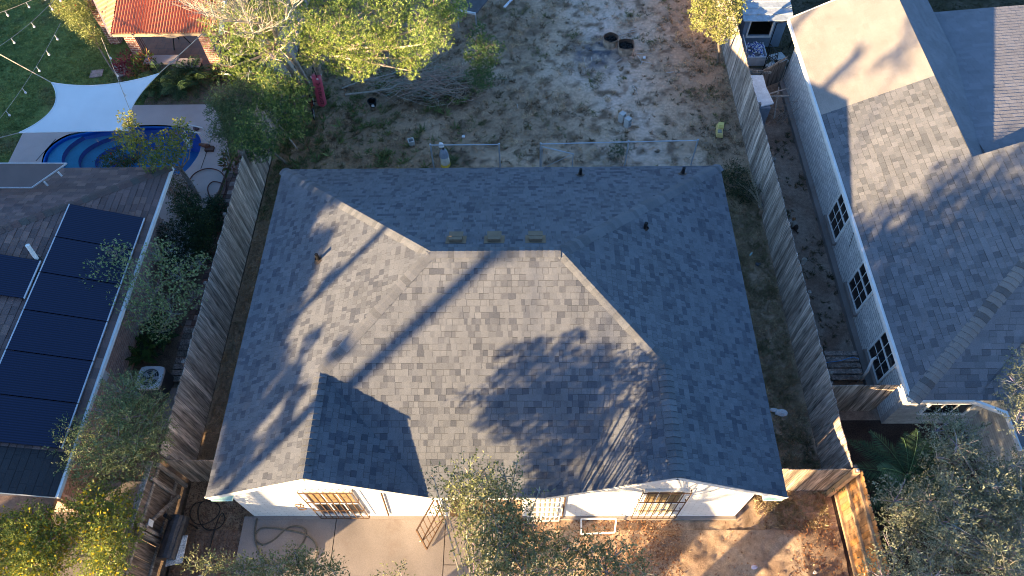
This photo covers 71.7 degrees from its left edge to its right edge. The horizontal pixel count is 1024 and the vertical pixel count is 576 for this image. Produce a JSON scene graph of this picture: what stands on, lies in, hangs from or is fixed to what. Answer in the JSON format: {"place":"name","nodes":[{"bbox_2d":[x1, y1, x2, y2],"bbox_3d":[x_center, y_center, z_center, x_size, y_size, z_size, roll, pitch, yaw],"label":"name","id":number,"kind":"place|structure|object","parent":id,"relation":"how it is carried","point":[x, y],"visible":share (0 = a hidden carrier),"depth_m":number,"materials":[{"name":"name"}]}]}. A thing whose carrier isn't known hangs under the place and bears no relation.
{"place":"outdoors","nodes":[
{"label":"outdoors","id":0,"kind":"place"},
{"bbox_2d":[0,54,50,82],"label":"sail rope","id":1,"kind":"object","parent":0,"point":[26,68],"visible":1,"depth_m":23.04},
{"bbox_2d":[19,73,158,132],"bbox_3d":[-13.402,-5.864,22.595,3.886,0.419,2.389,0,57,1],"label":"shade sail","id":2,"kind":"object","parent":1,"relation":"hanging from","point":[85,108],"visible":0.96,"depth_m":22.53,"materials":[{"name":"white fabric"}]},
{"bbox_2d":[0,482,148,575],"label":"walkway","id":3,"kind":"structure","parent":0,"point":[132,484],"depth_m":18.33,"materials":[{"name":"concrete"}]},
{"bbox_2d":[0,497,82,575],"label":"yellow flowering shrub","id":4,"kind":"object","parent":3,"relation":"on","point":[21,560],"visible":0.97,"depth_m":15.68,"materials":[{"name":"green plant"}]},
{"bbox_2d":[8,104,230,235],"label":"pool deck","id":5,"kind":"structure","parent":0,"point":[31,147],"depth_m":25.52,"materials":[{"name":"concrete"}]},
{"bbox_2d":[92,144,140,167],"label":"red flower bush","id":6,"kind":"object","parent":5,"relation":"on","point":[122,161],"visible":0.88,"depth_m":21.68,"materials":[{"name":"green plant"}]},
{"bbox_2d":[109,108,146,166],"bbox_3d":[-11.751,-3.924,22.209,2.490,4.452,1.039,22,61,14],"label":"flowering tree","id":7,"kind":"object","parent":5,"relation":"on","point":[134,134],"visible":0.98,"depth_m":20.58,"materials":[{"name":"green plant"}]},
{"bbox_2d":[166,171,197,205],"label":"garden shrub","id":8,"kind":"object","parent":5,"relation":"on","point":[177,183],"visible":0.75,"depth_m":23.09,"materials":[{"name":"green plant"}]},
{"bbox_2d":[0,0,284,239],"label":"lawn","id":9,"kind":"structure","parent":0,"point":[39,113],"depth_m":28.05,"materials":[{"name":"plant"}]},
{"bbox_2d":[49,0,121,81],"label":"tree","id":10,"kind":"object","parent":9,"relation":"on","point":[76,16],"visible":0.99,"depth_m":26.78,"materials":[{"name":"green plant"}]},
{"bbox_2d":[125,117,195,183],"bbox_3d":[-10.354,-3.509,22.037,2.051,4.274,1.661,20,60,13],"label":"flowering tree","id":11,"kind":"object","parent":9,"relation":"on","point":[157,149],"visible":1,"depth_m":20.73,"materials":[{"name":"green plant"}]},
{"bbox_2d":[84,0,248,76],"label":"patio pavilion","id":12,"kind":"structure","parent":9,"relation":"on","point":[138,25],"depth_m":25.41,"materials":[{"name":"red tile"}]},
{"bbox_2d":[143,55,178,70],"bbox_3d":[-13.534,-8.709,27.495,1.250,0.420,0.480,0,57,1],"label":"stone table","id":13,"kind":"object","parent":12,"relation":"on","point":[165,59],"visible":0.62,"depth_m":27.32,"materials":[{"name":"stone"}]},
{"bbox_2d":[165,187,207,225],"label":"garden shrub","id":14,"kind":"object","parent":9,"relation":"on","point":[181,205],"visible":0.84,"depth_m":22.77,"materials":[{"name":"green plant"}]},
{"bbox_2d":[174,202,218,245],"bbox_3d":[-10.086,-2.050,22.604,1.616,1.227,1.287,28,62,18],"label":"garden shrub","id":15,"kind":"object","parent":9,"relation":"on","point":[202,221],"visible":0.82,"depth_m":22.52,"materials":[{"name":"green plant"}]},
{"bbox_2d":[201,193,228,223],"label":"garden shrub","id":16,"kind":"object","parent":9,"relation":"on","point":[213,204],"visible":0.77,"depth_m":23.55,"materials":[{"name":"green plant"}]},
{"bbox_2d":[217,149,241,175],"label":"leafy plant","id":17,"kind":"object","parent":9,"relation":"on","point":[236,160],"visible":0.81,"depth_m":24.51,"materials":[{"name":"green plant"}]},
{"bbox_2d":[202,70,263,160],"bbox_3d":[-9.027,-5.486,23.712,1.892,3.516,2.430,19,60,13],"label":"privet bush","id":18,"kind":"object","parent":9,"relation":"on","point":[223,133],"visible":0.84,"depth_m":22.77,"materials":[{"name":"green plant"}]},
{"bbox_2d":[277,0,309,80],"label":"wood fence","id":19,"kind":"object","parent":9,"relation":"on","point":[293,52],"visible":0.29,"depth_m":27.41,"materials":[{"name":"brown wood"}]},
{"bbox_2d":[96,241,209,575],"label":"garden soil","id":20,"kind":"structure","parent":0,"point":[166,359],"depth_m":20.82,"materials":[{"name":"brown soil"}]},
{"bbox_2d":[0,165,173,541],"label":"neighbour house","id":21,"kind":"structure","parent":20,"relation":"on","point":[30,220],"depth_m":19.18,"materials":[{"name":"concrete"}]},
{"bbox_2d":[0,254,40,298],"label":"solar panel","id":22,"kind":"object","parent":21,"relation":"attached to","point":[17,275],"visible":1,"depth_m":18.13,"materials":[{"name":"glass"}]},
{"bbox_2d":[0,163,66,187],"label":"solar panel","id":23,"kind":"object","parent":21,"relation":"attached to","point":[22,175],"visible":1,"depth_m":19.94,"materials":[{"name":"glass"}]},
{"bbox_2d":[0,395,78,448],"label":"solar panel","id":24,"kind":"object","parent":21,"relation":"attached to","point":[29,421],"visible":1,"depth_m":16.55,"materials":[{"name":"glass"}]},
{"bbox_2d":[0,350,93,403],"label":"solar panel","id":25,"kind":"object","parent":21,"relation":"attached to","point":[37,376],"visible":1,"depth_m":17.10,"materials":[{"name":"glass"}]},
{"bbox_2d":[5,309,107,360],"bbox_3d":[-11.346,1.185,17.721,1.839,0.703,1.108,0,57,1],"label":"solar panel","id":26,"kind":"object","parent":21,"relation":"attached to","point":[55,335],"visible":1,"depth_m":17.69,"materials":[{"name":"glass"}]},
{"bbox_2d":[23,272,120,321],"bbox_3d":[-11.341,0.231,18.330,1.839,0.703,1.108,0,57,1],"label":"solar panel","id":27,"kind":"object","parent":21,"relation":"attached to","point":[63,295],"visible":1,"depth_m":18.30,"materials":[{"name":"glass"}]},
{"bbox_2d":[39,237,132,284],"bbox_3d":[-11.336,-0.724,18.938,1.839,0.703,1.108,0,57,1],"label":"solar panel","id":28,"kind":"object","parent":21,"relation":"attached to","point":[65,257],"visible":1,"depth_m":18.88,"materials":[{"name":"glass"}]},
{"bbox_2d":[55,204,144,250],"bbox_3d":[-11.331,-1.678,19.547,1.839,0.703,1.108,0,57,1],"label":"solar panel","id":29,"kind":"object","parent":21,"relation":"attached to","point":[87,224],"visible":1,"depth_m":19.52,"materials":[{"name":"glass"}]},
{"bbox_2d":[54,477,148,575],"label":"yellow flowering shrub","id":30,"kind":"object","parent":20,"relation":"on","point":[103,552],"visible":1,"depth_m":15.88,"materials":[{"name":"green plant"}]},
{"bbox_2d":[44,366,178,495],"bbox_3d":[-9.462,3.856,17.672,2.830,3.669,3.144,0,57,1],"label":"evergreen shrub","id":31,"kind":"object","parent":20,"relation":"on","point":[133,441],"visible":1,"depth_m":16.64,"materials":[{"name":"green plant"}]},
{"bbox_2d":[125,341,162,366],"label":"fern","id":32,"kind":"object","parent":20,"relation":"on","point":[137,358],"visible":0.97,"depth_m":20.53,"materials":[{"name":"green plant"}]},
{"bbox_2d":[79,234,211,342],"bbox_3d":[-10.059,0.296,19.972,3.154,3.604,2.945,0,57,1],"label":"wispy shrub","id":33,"kind":"object","parent":20,"relation":"on","point":[160,303],"visible":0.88,"depth_m":19.34,"materials":[{"name":"green plant"}]},
{"bbox_2d":[132,328,167,360],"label":"fern","id":34,"kind":"object","parent":20,"relation":"on","point":[151,344],"visible":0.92,"depth_m":20.69,"materials":[{"name":"green plant"}]},
{"bbox_2d":[113,461,187,575],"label":"wood fence","id":35,"kind":"object","parent":20,"relation":"on","point":[161,490],"visible":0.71,"depth_m":17.32,"materials":[{"name":"brown wood"}]},
{"bbox_2d":[148,322,178,351],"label":"fern","id":36,"kind":"object","parent":20,"relation":"on","point":[161,342],"visible":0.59,"depth_m":20.79,"materials":[{"name":"green plant"}]},
{"bbox_2d":[155,238,195,283],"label":"garden shrub","id":37,"kind":"object","parent":20,"relation":"on","point":[178,262],"visible":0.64,"depth_m":21.70,"materials":[{"name":"green plant"}]},
{"bbox_2d":[156,215,197,256],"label":"garden shrub","id":38,"kind":"object","parent":20,"relation":"on","point":[173,227],"visible":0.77,"depth_m":22.14,"materials":[{"name":"green plant"}]},
{"bbox_2d":[171,328,193,381],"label":"plank walk","id":39,"kind":"structure","parent":20,"relation":"on","point":[181,355],"depth_m":20.89,"materials":[{"name":"grey wood"}]},
{"bbox_2d":[168,226,209,268],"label":"garden shrub","id":40,"kind":"object","parent":20,"relation":"on","point":[195,245],"visible":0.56,"depth_m":22.15,"materials":[{"name":"green plant"}]},
{"bbox_2d":[155,53,284,476],"bbox_3d":[-8.624,-1.730,22.110,0.169,2.015,14.904,0,57,1],"label":"wood fence","id":41,"kind":"object","parent":20,"relation":"on","point":[201,362],"visible":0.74,"depth_m":20.53,"materials":[{"name":"brown wood"}]},
{"bbox_2d":[158,388,176,428],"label":"paving slab","id":42,"kind":"structure","parent":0,"point":[173,391],"depth_m":20.01,"materials":[{"name":"concrete"}]},
{"bbox_2d":[135,366,173,398],"bbox_3d":[-10.085,2.678,20.029,0.700,0.739,0.700,0,57,1],"label":"air conditioner","id":43,"kind":"object","parent":42,"relation":"on","point":[166,378],"visible":0.64,"depth_m":19.86,"materials":[{"name":"white metal"}]},
{"bbox_2d":[144,75,262,104],"bbox_3d":[-11.520,-7.571,27.058,4.700,0.001,1.640,0,57,1],"label":"garden bed","id":44,"kind":"object","parent":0,"point":[177,102],"visible":0.34,"depth_m":26.91,"materials":[{"name":"soil"}]},
{"bbox_2d":[138,61,181,103],"bbox_3d":[-13.308,-7.983,26.963,1.728,0.798,1.532,-38,64,-21],"label":"garden palm","id":45,"kind":"object","parent":44,"relation":"on","point":[166,74],"visible":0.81,"depth_m":26.89,"materials":[{"name":"green plant"}]},
{"bbox_2d":[156,74,198,100],"bbox_3d":[-12.633,-7.649,26.762,1.484,0.683,1.469,19,60,13],"label":"garden palm","id":46,"kind":"object","parent":44,"relation":"on","point":[176,87],"visible":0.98,"depth_m":26.55,"materials":[{"name":"green plant"}]},
{"bbox_2d":[172,55,213,98],"bbox_3d":[-12.221,-8.130,27.026,1.903,0.853,1.667,20,60,14],"label":"garden palm","id":47,"kind":"object","parent":44,"relation":"on","point":[196,73],"visible":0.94,"depth_m":26.91,"materials":[{"name":"green plant"}]},
{"bbox_2d":[176,149,243,348],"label":"brick path","id":48,"kind":"structure","parent":0,"point":[191,321],"depth_m":22.85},
{"bbox_2d":[183,222,216,260],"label":"garden shrub","id":49,"kind":"object","parent":48,"relation":"on","point":[209,243],"visible":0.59,"depth_m":22.45,"materials":[{"name":"green plant"}]},
{"bbox_2d":[234,516,501,575],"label":"driveway","id":50,"kind":"structure","parent":0,"point":[365,547],"depth_m":17.86,"materials":[{"name":"concrete"}]},
{"bbox_2d":[254,518,317,568],"bbox_3d":[-5.724,6.448,17.873,1.723,0.039,1.265,0,57,1],"label":"garden hose","id":51,"kind":"object","parent":50,"relation":"on","point":[279,534],"visible":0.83,"depth_m":17.97,"materials":[{"name":"grey rubber"}]},
{"bbox_2d":[457,0,487,27],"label":"platform table","id":52,"kind":"object","parent":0,"point":[476,7],"visible":0.56,"depth_m":28.27,"materials":[{"name":"wood"}]},
{"bbox_2d":[204,164,788,520],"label":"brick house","id":53,"kind":"structure","parent":0,"point":[583,339],"depth_m":16.14,"materials":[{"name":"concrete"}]},
{"bbox_2d":[297,489,369,518],"bbox_3d":[-4.252,5.217,17.090,1.260,2.170,0.129,0,57,1],"label":"window","id":54,"kind":"structure","parent":53,"relation":"in","point":[330,502],"depth_m":16.94,"materials":[{"name":"white paint"}]},
{"bbox_2d":[416,500,443,549],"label":"trellis","id":55,"kind":"structure","parent":53,"relation":"attached to","point":[425,534],"depth_m":17.09,"materials":[{"name":"brown wood"}]},
{"bbox_2d":[527,497,561,520],"bbox_3d":[0.772,5.335,17.232,0.820,2.120,0.129,0,57,1],"label":"window","id":56,"kind":"structure","parent":53,"relation":"in","point":[546,508],"depth_m":17.35,"materials":[{"name":"white glass"}]},
{"bbox_2d":[631,489,692,518],"bbox_3d":[3.537,5.216,16.951,1.120,2.220,0.203,0,57,1],"label":"window","id":57,"kind":"structure","parent":53,"relation":"in","point":[651,502],"depth_m":16.80,"materials":[{"name":"white paint"}]},
{"bbox_2d":[165,0,849,575],"bbox_3d":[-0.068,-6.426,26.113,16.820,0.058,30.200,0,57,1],"label":"back yard","id":58,"kind":"structure","parent":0,"point":[626,100],"depth_m":25.98,"materials":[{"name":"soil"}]},
{"bbox_2d":[43,126,200,175],"bbox_3d":[-13.913,-4.610,25.951,5.601,1.230,3.569,0,57,1],"label":"pool basin","id":59,"kind":"object","parent":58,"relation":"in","point":[80,150],"visible":0.39,"depth_m":26.13,"materials":[{"name":"paint"}]},
{"bbox_2d":[165,455,213,481],"bbox_3d":[-7.665,4.633,18.191,1.784,1.747,0.168,0,57,1],"label":"wood fence","id":60,"kind":"object","parent":58,"relation":"on","point":[195,470],"visible":0.44,"depth_m":17.91,"materials":[{"name":"brown wood"}]},
{"bbox_2d":[159,0,312,91],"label":"feathery tree","id":61,"kind":"object","parent":58,"relation":"on","point":[275,47],"visible":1,"depth_m":21.43,"materials":[{"name":"green plant"}]},
{"bbox_2d":[197,175,280,459],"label":"dry grass","id":62,"kind":"structure","parent":58,"relation":"on","point":[225,359],"depth_m":21.41,"materials":[{"name":"brown plant"}]},
{"bbox_2d":[229,109,286,163],"bbox_3d":[-8.002,-4.403,23.140,1.509,3.274,1.656,37,65,22],"label":"feathery shrub","id":63,"kind":"object","parent":58,"relation":"on","point":[262,144],"visible":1,"depth_m":22.25,"materials":[{"name":"green plant"}]},
{"bbox_2d":[245,62,314,139],"bbox_3d":[-7.587,-5.784,23.491,2.650,4.171,1.843,38,66,22],"label":"feathery shrub","id":64,"kind":"object","parent":58,"relation":"on","point":[285,111],"visible":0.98,"depth_m":22.43,"materials":[{"name":"green plant"}]},
{"bbox_2d":[175,540,414,575],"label":"oak tree","id":65,"kind":"object","parent":58,"relation":"on","point":[298,558],"visible":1,"depth_m":12.91,"materials":[{"name":"green plant"}]},
{"bbox_2d":[273,62,471,170],"bbox_3d":[-4.932,-6.453,26.024,7.168,0.360,5.790,0,57,1],"label":"green weed","id":66,"kind":"object","parent":58,"relation":"on","point":[389,151],"visible":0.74,"depth_m":25.70,"materials":[{"name":"green plant"}]},
{"bbox_2d":[286,0,471,95],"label":"feathery tree","id":67,"kind":"object","parent":58,"relation":"on","point":[326,41],"visible":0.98,"depth_m":21.72,"materials":[{"name":"green plant"}]},
{"bbox_2d":[311,67,326,106],"bbox_3d":[-6.936,-7.207,25.348,0.339,1.616,0.500,10,58,8],"label":"punching bag","id":68,"kind":"object","parent":67,"relation":"hanging from","point":[319,91],"visible":1,"depth_m":25.31,"materials":[{"name":"red plastic"}]},
{"bbox_2d":[350,48,515,106],"bbox_3d":[-3.043,-7.980,26.448,6.516,1.512,3.394,0,57,1],"label":"brush pile","id":69,"kind":"object","parent":58,"relation":"on","point":[425,84],"visible":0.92,"depth_m":26.24,"materials":[{"name":"brown plant"}]},
{"bbox_2d":[429,143,500,167],"bbox_3d":[-1.572,-4.479,24.158,2.376,1.260,0.076,0,57,1],"label":"chain link fence","id":70,"kind":"object","parent":58,"relation":"on","point":[498,145],"visible":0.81,"depth_m":23.89,"materials":[{"name":"metal"}]},
{"bbox_2d":[463,21,506,92],"bbox_3d":[-0.964,-7.849,25.190,1.609,3.242,1.315,0,57,1],"label":"tree","id":71,"kind":"object","parent":58,"relation":"on","point":[487,61],"visible":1,"depth_m":24.69,"materials":[{"name":"green plant"}]},
{"bbox_2d":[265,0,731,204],"bbox_3d":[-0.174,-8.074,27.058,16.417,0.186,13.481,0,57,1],"label":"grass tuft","id":72,"kind":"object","parent":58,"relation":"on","point":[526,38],"visible":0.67,"depth_m":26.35,"materials":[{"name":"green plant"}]},
{"bbox_2d":[419,448,658,575],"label":"oak tree","id":73,"kind":"object","parent":58,"relation":"on","point":[514,542],"visible":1,"depth_m":13.39,"materials":[{"name":"green plant"}]},
{"bbox_2d":[603,32,618,48],"bbox_3d":[3.878,-9.715,27.898,0.616,0.407,0.616,0,57,1],"label":"burnt tub","id":74,"kind":"object","parent":58,"relation":"on","point":[610,40],"visible":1,"depth_m":27.83,"materials":[{"name":"grey metal"}]},
{"bbox_2d":[539,139,698,166],"bbox_3d":[3.583,-4.553,24.093,5.307,1.260,0.080,-1,57,0],"label":"chain link fence","id":75,"kind":"object","parent":58,"relation":"on","point":[626,142],"visible":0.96,"depth_m":23.85,"materials":[{"name":"metal"}]},
{"bbox_2d":[618,38,634,56],"bbox_3d":[4.439,-9.370,27.666,0.639,0.407,0.639,0,57,1],"label":"burnt tub","id":76,"kind":"object","parent":58,"relation":"on","point":[626,46],"visible":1,"depth_m":27.60,"materials":[{"name":"grey metal"}]},
{"bbox_2d":[687,0,747,63],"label":"leafy tree","id":77,"kind":"object","parent":58,"relation":"on","point":[723,31],"visible":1,"depth_m":23.07,"materials":[{"name":"yellow plant"}]},
{"bbox_2d":[721,157,761,204],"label":"weedy bush","id":78,"kind":"object","parent":58,"relation":"on","point":[744,183],"visible":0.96,"depth_m":23.61,"materials":[{"name":"green plant"}]},
{"bbox_2d":[734,160,763,215],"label":"dead shrub","id":79,"kind":"object","parent":58,"relation":"on","point":[760,206],"visible":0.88,"depth_m":23.10,"materials":[{"name":"brown plant"}]},
{"bbox_2d":[722,9,857,468],"bbox_3d":[8.273,-2.574,22.391,0.169,1.829,17.420,0,57,1],"label":"wood fence","id":80,"kind":"object","parent":58,"relation":"on","point":[815,375],"visible":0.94,"depth_m":20.95,"materials":[{"name":"brown wood"}]},
{"bbox_2d":[782,465,851,490],"bbox_3d":[7.050,4.757,17.773,2.420,1.779,0.169,0,57,1],"label":"wood fence","id":81,"kind":"object","parent":58,"relation":"on","point":[810,479],"visible":0.53,"depth_m":17.56,"materials":[{"name":"brown wood"}]},
{"bbox_2d":[168,530,848,575],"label":"front yard","id":82,"kind":"structure","parent":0,"point":[704,558],"depth_m":17.69,"materials":[{"name":"soil"}]},
{"bbox_2d":[156,513,197,566],"bbox_3d":[-8.272,6.258,17.462,0.655,1.250,1.201,0,57,1],"label":"barrel grill","id":83,"kind":"object","parent":82,"relation":"on","point":[171,550],"visible":0.97,"depth_m":17.24,"materials":[{"name":"metal"}]},
{"bbox_2d":[190,500,224,562],"bbox_3d":[-7.706,6.127,18.204,0.762,0.027,1.658,-31,62,-17],"label":"garden hose","id":84,"kind":"object","parent":82,"relation":"on","point":[215,528],"visible":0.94,"depth_m":18.30,"materials":[{"name":"black rubber"}]},
{"bbox_2d":[168,481,247,575],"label":"fallen leaves","id":85,"kind":"object","parent":82,"relation":"on","point":[207,519],"visible":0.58,"depth_m":18.18,"materials":[{"name":"brown plant"}]},
{"bbox_2d":[502,517,844,575],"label":"fallen leaves","id":86,"kind":"object","parent":82,"relation":"on","point":[673,554],"visible":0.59,"depth_m":17.77,"materials":[{"name":"brown plant"}]},
{"bbox_2d":[750,56,787,86],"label":"broken gate","id":87,"kind":"structure","parent":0,"point":[773,74],"depth_m":26.12,"materials":[{"name":"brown wood"}]},
{"bbox_2d":[722,168,834,529],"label":"dry grass","id":88,"kind":"structure","parent":0,"point":[775,379],"depth_m":20.31,"materials":[{"name":"brown plant"}]},
{"bbox_2d":[749,68,879,419],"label":"side alley","id":89,"kind":"structure","parent":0,"point":[798,201],"depth_m":22.69,"materials":[{"name":"soil"}]},
{"bbox_2d":[751,75,773,124],"bbox_3d":[8.722,-6.804,25.530,0.822,1.030,2.008,0,57,1],"label":"cabinet","id":90,"kind":"object","parent":89,"relation":"on","point":[764,98],"visible":0.42,"depth_m":24.95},
{"bbox_2d":[765,87,799,126],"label":"dead branches","id":91,"kind":"object","parent":89,"relation":"on","point":[775,102],"visible":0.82,"depth_m":25.33,"materials":[{"name":"grey wood"}]},
{"bbox_2d":[770,110,849,350],"bbox_3d":[9.188,-1.716,22.802,1.891,0.181,11.774,0,57,1],"label":"alley weed","id":92,"kind":"object","parent":89,"relation":"on","point":[806,247],"visible":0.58,"depth_m":22.42,"materials":[{"name":"green plant"}]},
{"bbox_2d":[824,351,864,382],"bbox_3d":[9.429,2.256,20.218,0.920,0.260,0.910,0,57,1],"label":"wood step","id":93,"kind":"object","parent":89,"relation":"on","point":[855,371],"visible":0.88,"depth_m":20.10,"materials":[{"name":"grey wood"}]},
{"bbox_2d":[816,381,898,410],"bbox_3d":[9.094,2.892,18.962,1.728,1.704,0.166,0,57,1],"label":"wood fence","id":94,"kind":"object","parent":89,"relation":"on","point":[860,397],"visible":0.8,"depth_m":18.75,"materials":[{"name":"brown wood"}]},
{"bbox_2d":[778,0,1023,546],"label":"neighbour house","id":95,"kind":"structure","parent":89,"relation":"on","point":[907,126],"depth_m":19.78,"materials":[{"name":"concrete"}]},
{"bbox_2d":[823,192,849,245],"bbox_3d":[10.070,-2.285,21.801,0.118,1.749,1.150,0,57,1],"label":"window","id":96,"kind":"structure","parent":95,"relation":"in","point":[837,219],"depth_m":22.07,"materials":[{"name":"white paint"}]},
{"bbox_2d":[843,261,872,316],"bbox_3d":[10.058,-0.109,20.413,0.118,1.749,1.150,0,57,1],"label":"window","id":97,"kind":"structure","parent":95,"relation":"in","point":[858,290],"depth_m":20.66,"materials":[{"name":"white paint"}]},
{"bbox_2d":[862,329,895,384],"bbox_3d":[10.047,1.798,19.198,0.118,1.749,1.150,0,57,1],"label":"window","id":98,"kind":"structure","parent":95,"relation":"in","point":[884,363],"depth_m":19.41,"materials":[{"name":"glass"}]},
{"bbox_2d":[916,401,982,414],"bbox_3d":[11.337,2.967,18.186,1.240,1.420,0.050,0,57,1],"label":"window","id":99,"kind":"structure","parent":95,"relation":"in","point":[968,406],"depth_m":18.47,"materials":[{"name":"white paint"}]},
{"bbox_2d":[732,0,1023,68],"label":"grass","id":100,"kind":"structure","parent":0,"point":[761,27],"depth_m":28.92,"materials":[{"name":"plant"}]},
{"bbox_2d":[742,34,767,65],"bbox_3d":[9.277,-9.127,27.189,0.900,0.750,0.900,0,57,1],"label":"crate","id":101,"kind":"object","parent":100,"relation":"on","point":[757,60],"visible":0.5,"depth_m":27.12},
{"bbox_2d":[734,0,792,46],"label":"playhouse","id":102,"kind":"object","parent":100,"relation":"on","point":[773,12],"visible":0.78,"depth_m":26.87,"materials":[{"name":"white paint"}]},
{"bbox_2d":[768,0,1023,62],"bbox_3d":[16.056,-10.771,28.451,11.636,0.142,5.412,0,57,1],"label":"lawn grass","id":103,"kind":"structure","parent":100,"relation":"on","point":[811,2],"depth_m":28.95,"materials":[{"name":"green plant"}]},
{"bbox_2d":[831,420,1005,575],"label":"side garden","id":104,"kind":"object","parent":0,"point":[857,430],"visible":0.12,"depth_m":18.96,"materials":[{"name":"soil"}]},
{"bbox_2d":[825,468,889,575],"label":"cedar fence","id":105,"kind":"object","parent":104,"relation":"on","point":[858,515],"visible":0.86,"depth_m":17.04,"materials":[{"name":"wood"}]},
{"bbox_2d":[832,428,972,543],"bbox_3d":[9.786,4.817,17.625,3.121,1.864,2.712,20,60,13],"label":"date palm","id":106,"kind":"object","parent":104,"relation":"on","point":[901,465],"visible":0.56,"depth_m":17.57,"materials":[{"name":"green plant"}]},
{"bbox_2d":[854,403,1023,575],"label":"oak tree","id":107,"kind":"object","parent":104,"relation":"on","point":[1009,561],"visible":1,"depth_m":14.39,"materials":[{"name":"green plant"}]},
{"bbox_2d":[992,343,1023,437],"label":"oak tree","id":108,"kind":"object","parent":104,"relation":"on","point":[1012,398],"visible":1,"depth_m":14.65,"materials":[{"name":"green plant"}]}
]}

